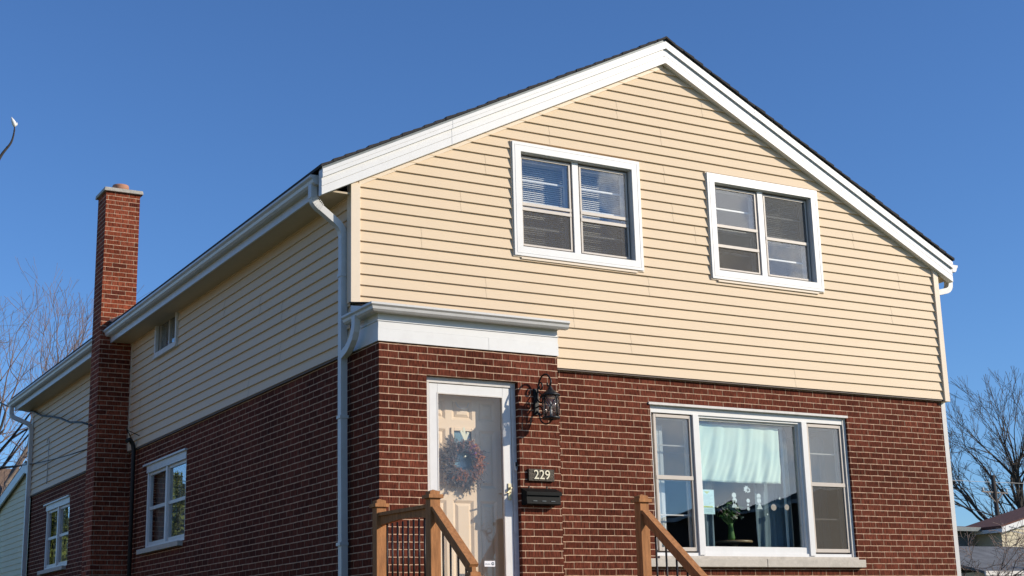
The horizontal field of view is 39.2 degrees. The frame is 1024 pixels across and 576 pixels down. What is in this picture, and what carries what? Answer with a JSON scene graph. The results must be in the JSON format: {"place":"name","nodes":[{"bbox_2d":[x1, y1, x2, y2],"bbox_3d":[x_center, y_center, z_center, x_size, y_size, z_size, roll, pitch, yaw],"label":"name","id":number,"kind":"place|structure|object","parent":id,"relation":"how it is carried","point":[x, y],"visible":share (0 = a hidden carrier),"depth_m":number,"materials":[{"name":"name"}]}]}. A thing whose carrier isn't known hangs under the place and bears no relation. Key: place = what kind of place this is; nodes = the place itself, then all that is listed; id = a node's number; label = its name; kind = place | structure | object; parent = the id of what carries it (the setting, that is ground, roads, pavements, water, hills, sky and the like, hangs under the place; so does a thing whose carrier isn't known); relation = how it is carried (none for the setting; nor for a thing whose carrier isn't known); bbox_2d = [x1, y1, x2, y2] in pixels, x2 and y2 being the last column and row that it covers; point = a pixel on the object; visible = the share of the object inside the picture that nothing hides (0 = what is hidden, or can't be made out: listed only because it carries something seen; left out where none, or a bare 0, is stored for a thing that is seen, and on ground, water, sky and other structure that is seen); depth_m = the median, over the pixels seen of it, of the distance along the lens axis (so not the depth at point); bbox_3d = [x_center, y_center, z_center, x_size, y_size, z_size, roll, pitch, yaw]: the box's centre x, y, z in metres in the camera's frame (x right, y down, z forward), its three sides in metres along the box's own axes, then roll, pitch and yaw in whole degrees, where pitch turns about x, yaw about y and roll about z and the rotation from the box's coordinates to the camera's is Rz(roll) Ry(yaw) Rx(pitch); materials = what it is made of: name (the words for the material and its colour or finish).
{"place":"outdoors","nodes":[
{"label":"outdoors","id":0,"kind":"place"},
{"bbox_2d":[0,469,17,486],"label":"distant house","id":1,"kind":"structure","parent":0,"point":[7,472],"depth_m":59.24,"materials":[{"name":"brown"}]},
{"bbox_2d":[0,461,29,575],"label":"house","id":2,"kind":"structure","parent":0,"point":[12,502],"depth_m":34.25,"materials":[{"name":"white"}]},
{"bbox_2d":[0,0,1023,525],"label":"sky","id":3,"kind":"structure","parent":0,"point":[212,110],"materials":[{"name":"blue"}]},
{"bbox_2d":[959,546,1023,575],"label":"fence","id":4,"kind":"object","parent":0,"point":[984,556],"depth_m":46.04,"materials":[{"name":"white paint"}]},
{"bbox_3d":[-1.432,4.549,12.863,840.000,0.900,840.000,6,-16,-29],"label":"ground","id":5,"kind":"structure","parent":0,"visible":0},
{"bbox_2d":[0,117,17,159],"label":"magnolia tree","id":6,"kind":"object","parent":5,"relation":"on","point":[14,123],"visible":1,"depth_m":6.07,"materials":[{"name":"grey plant"}]},
{"bbox_2d":[0,257,92,486],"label":"bare tree","id":7,"kind":"object","parent":5,"relation":"on","point":[13,452],"visible":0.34,"depth_m":42.37,"materials":[{"name":"brown plant"}]},
{"bbox_2d":[0,278,151,495],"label":"bare tree","id":8,"kind":"object","parent":5,"relation":"on","point":[14,470],"visible":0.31,"depth_m":39.88,"materials":[{"name":"brown plant"}]},
{"bbox_2d":[7,36,960,575],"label":"brick house","id":9,"kind":"structure","parent":5,"relation":"on","point":[283,382],"depth_m":16.02,"materials":[{"name":"red brick"}]},
{"bbox_2d":[0,448,89,466],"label":"power line","id":10,"kind":"object","parent":9,"relation":"attached to","point":[46,460],"visible":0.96,"depth_m":23.98,"materials":[{"name":"black"}]},
{"bbox_2d":[0,402,92,425],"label":"power line","id":11,"kind":"object","parent":9,"relation":"attached to","point":[82,422],"visible":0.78,"depth_m":23.62,"materials":[{"name":"black"}]},
{"bbox_2d":[46,438,49,483],"bbox_3d":[-7.011,2.531,23.100,0.031,0.807,4.357,6,-16,-29],"label":"side wall wiring","id":12,"kind":"object","parent":9,"relation":"attached to","point":[48,458],"visible":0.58,"depth_m":24.80,"materials":[{"name":"silver metal"}]},
{"bbox_2d":[37,495,70,574],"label":"window","id":13,"kind":"structure","parent":9,"relation":"in","point":[58,505],"depth_m":23.96,"materials":[{"name":"white paint"}]},
{"bbox_2d":[125,427,138,575],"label":"service mast","id":14,"kind":"object","parent":9,"relation":"attached to","point":[132,484],"visible":1,"depth_m":19.87,"materials":[{"name":"black metal"}]},
{"bbox_2d":[136,448,187,554],"bbox_3d":[-4.555,2.818,18.809,0.150,1.207,1.930,6,-16,-29],"label":"window","id":15,"kind":"structure","parent":9,"relation":"in","point":[167,463],"depth_m":18.79,"materials":[{"name":"white paint"}]},
{"bbox_2d":[152,312,179,359],"bbox_3d":[-4.621,0.581,19.313,0.110,0.605,1.020,6,-16,-29],"label":"window","id":16,"kind":"structure","parent":9,"relation":"in","point":[171,345],"depth_m":19.33,"materials":[{"name":"white paint"}]},
{"bbox_2d":[427,376,519,575],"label":"front door","id":17,"kind":"structure","parent":9,"relation":"in","point":[486,520],"depth_m":13.79,"materials":[{"name":"white paint"}]},
{"bbox_2d":[439,427,488,495],"bbox_3d":[-0.454,1.664,13.728,0.603,0.666,0.126,6,-16,-29],"label":"door wreath","id":18,"kind":"object","parent":17,"relation":"attached to","point":[465,479],"depth_m":13.71,"materials":[{"name":"grey plant"}]},
{"bbox_2d":[484,561,494,566],"bbox_3d":[-0.208,2.594,13.521,0.113,0.053,0.003,6,-16,-29],"label":"door sticker","id":19,"kind":"object","parent":9,"relation":"attached to","point":[489,563],"depth_m":13.52,"materials":[{"name":"white paper"}]},
{"bbox_2d":[527,469,553,481],"bbox_3d":[0.282,1.812,13.903,0.291,0.119,0.036,6,-16,-29],"label":"house number plaque","id":20,"kind":"object","parent":9,"relation":"attached to","point":[542,475],"visible":1,"depth_m":13.89,"materials":[{"name":"brown metal"}]},
{"bbox_2d":[521,486,561,505],"bbox_3d":[0.283,1.992,13.809,0.394,0.186,0.119,6,-16,-29],"label":"mailbox","id":21,"kind":"object","parent":9,"relation":"attached to","point":[540,497],"visible":1,"depth_m":13.76,"materials":[{"name":"black paint"}]},
{"bbox_2d":[522,162,564,248],"bbox_3d":[0.283,-0.855,15.546,0.640,1.014,0.024,6,-16,-29],"label":"window blind","id":22,"kind":"object","parent":9,"relation":"attached to","point":[544,219],"depth_m":15.59,"materials":[{"name":"white plastic"}]},
{"bbox_2d":[533,373,559,424],"bbox_3d":[0.341,1.077,13.961,0.190,0.505,0.319,6,-16,-29],"label":"wall lantern","id":23,"kind":"object","parent":9,"relation":"attached to","point":[550,392],"depth_m":13.93,"materials":[{"name":"black metal"}]},
{"bbox_2d":[509,140,643,272],"bbox_3d":[0.681,-0.846,15.577,1.659,1.292,0.184,6,-16,-29],"label":"window","id":24,"kind":"structure","parent":9,"relation":"in","point":[627,171],"depth_m":15.57,"materials":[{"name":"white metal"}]},
{"bbox_2d":[581,172,621,255],"bbox_3d":[0.920,-0.783,15.905,0.650,1.014,0.024,6,-16,-29],"label":"window blind","id":25,"kind":"object","parent":9,"relation":"attached to","point":[594,228],"depth_m":15.95,"materials":[{"name":"white plastic"}]},
{"bbox_2d":[656,425,666,546],"bbox_3d":[1.575,2.157,15.579,0.203,1.350,0.026,6,-16,-29],"label":"curtain","id":26,"kind":"object","parent":9,"relation":"hanging from","point":[661,472],"visible":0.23,"depth_m":15.64,"materials":[{"name":"white fabric"}]},
{"bbox_2d":[702,481,714,545],"bbox_3d":[2.100,2.335,15.940,0.301,1.650,0.063,6,-16,-29],"label":"curtain","id":27,"kind":"object","parent":9,"relation":"hanging from","point":[709,529],"visible":0.06,"depth_m":15.91,"materials":[{"name":"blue fabric"}]},
{"bbox_2d":[703,489,714,513],"bbox_3d":[2.148,2.340,15.730,0.167,0.267,0.003,6,-16,-29],"label":"paper notice","id":28,"kind":"object","parent":9,"relation":"attached to","point":[708,501],"visible":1,"depth_m":15.73,"materials":[{"name":"white paper"}]},
{"bbox_2d":[715,540,752,546],"bbox_3d":[2.522,3.272,16.193,0.440,0.830,0.440,6,-16,-29],"label":"round side table","id":29,"kind":"object","parent":9,"relation":"on","point":[733,543],"visible":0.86,"depth_m":16.17,"materials":[{"name":"brown wood"}]},
{"bbox_2d":[717,501,743,539],"bbox_3d":[2.473,2.627,16.279,0.366,0.461,0.232,6,-16,-29],"label":"flower vase","id":30,"kind":"object","parent":29,"relation":"on","point":[731,535],"visible":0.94,"depth_m":16.25,"materials":[{"name":"green glass"}]},
{"bbox_2d":[732,493,737,507],"bbox_3d":[2.460,2.347,15.913,0.080,0.165,0.001,6,-16,-29],"label":"window cling","id":31,"kind":"object","parent":9,"relation":"attached to","point":[734,500],"depth_m":15.91,"materials":[{"name":"white plastic"}]},
{"bbox_2d":[699,423,781,483],"bbox_3d":[2.554,1.863,16.151,1.300,0.653,0.048,6,-16,-29],"label":"hanging sheet","id":32,"kind":"object","parent":9,"relation":"hanging from","point":[738,454],"visible":0.96,"depth_m":16.15,"materials":[{"name":"white fabric"}]},
{"bbox_2d":[744,486,749,492],"bbox_3d":[2.620,2.245,16.035,0.099,0.083,0.001,6,-16,-29],"label":"window cling","id":33,"kind":"object","parent":9,"relation":"attached to","point":[746,489],"depth_m":16.03,"materials":[{"name":"white plastic"}]},
{"bbox_2d":[648,402,865,567],"bbox_3d":[2.662,2.218,15.976,3.017,1.751,0.225,6,-16,-29],"label":"picture window","id":34,"kind":"structure","parent":9,"relation":"in","point":[807,555],"depth_m":16.03,"materials":[{"name":"white paint"}]},
{"bbox_2d":[757,494,761,508],"bbox_3d":[2.768,2.388,16.085,0.080,0.173,0.001,6,-16,-29],"label":"window cling","id":35,"kind":"object","parent":9,"relation":"attached to","point":[759,501],"depth_m":16.08,"materials":[{"name":"white plastic"}]},
{"bbox_2d":[704,172,824,293],"bbox_3d":[2.927,-0.611,16.845,1.680,1.292,0.184,6,-16,-29],"label":"window","id":36,"kind":"structure","parent":9,"relation":"in","point":[812,282],"depth_m":16.84,"materials":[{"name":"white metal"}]},
{"bbox_2d":[754,430,793,546],"bbox_3d":[2.977,2.433,16.433,0.523,1.650,0.064,6,-16,-29],"label":"curtain","id":37,"kind":"object","parent":9,"relation":"hanging from","point":[771,528],"visible":0.56,"depth_m":16.40,"materials":[{"name":"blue fabric"}]},
{"bbox_2d":[751,198,798,248],"bbox_3d":[3.156,-0.769,17.225,0.680,0.564,0.024,6,-16,-29],"label":"window blind","id":38,"kind":"object","parent":9,"relation":"attached to","point":[780,204],"depth_m":17.27,"materials":[{"name":"white plastic"}]},
{"bbox_2d":[779,429,789,546],"bbox_3d":[3.128,2.430,16.437,0.037,1.650,0.018,6,-16,-29],"label":"curtain","id":39,"kind":"object","parent":9,"relation":"hanging from","point":[784,486],"visible":0.76,"depth_m":16.48,"materials":[{"name":"white fabric"}]},
{"bbox_2d":[809,437,831,548],"bbox_3d":[3.612,2.424,16.883,0.223,1.350,0.036,6,-16,-29],"label":"curtain","id":40,"kind":"object","parent":9,"relation":"hanging from","point":[822,527],"visible":0.79,"depth_m":16.88,"materials":[{"name":"grey fabric"}]},
{"bbox_2d":[369,490,707,575],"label":"porch","id":41,"kind":"object","parent":5,"relation":"on","point":[432,514],"visible":1,"depth_m":12.41,"materials":[{"name":"brown wood"}]},
{"bbox_2d":[957,526,980,545],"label":"grey shed","id":42,"kind":"structure","parent":5,"relation":"on","point":[963,530],"depth_m":57.71,"materials":[{"name":"grey"}]},
{"bbox_2d":[946,367,1023,520],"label":"bare tree","id":43,"kind":"object","parent":5,"relation":"on","point":[1015,481],"visible":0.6,"depth_m":90.97,"materials":[{"name":"brown plant"}]},
{"bbox_2d":[958,518,1023,575],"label":"overgrown shrub","id":44,"kind":"object","parent":5,"relation":"on","point":[1007,550],"visible":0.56,"depth_m":40.96,"materials":[{"name":"brown plant"}]},
{"bbox_2d":[981,475,1007,515],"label":"utility pole","id":45,"kind":"object","parent":5,"relation":"on","point":[995,497],"visible":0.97,"depth_m":81.58,"materials":[{"name":"brown wood"}]},
{"bbox_2d":[952,480,1023,483],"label":"power line","id":46,"kind":"object","parent":45,"relation":"attached to","point":[982,481],"visible":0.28,"depth_m":81.44,"materials":[{"name":"silver metal"}]},
{"bbox_2d":[966,507,1023,546],"bbox_3d":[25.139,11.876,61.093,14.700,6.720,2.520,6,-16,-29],"label":"neighbour house","id":47,"kind":"structure","parent":5,"relation":"on","point":[982,537],"depth_m":57.73,"materials":[{"name":"beige"}]},
{"bbox_2d":[955,503,995,515],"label":"power line","id":48,"kind":"object","parent":47,"relation":"attached to","point":[974,510],"visible":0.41,"depth_m":58.95,"materials":[{"name":"black"}]}
]}

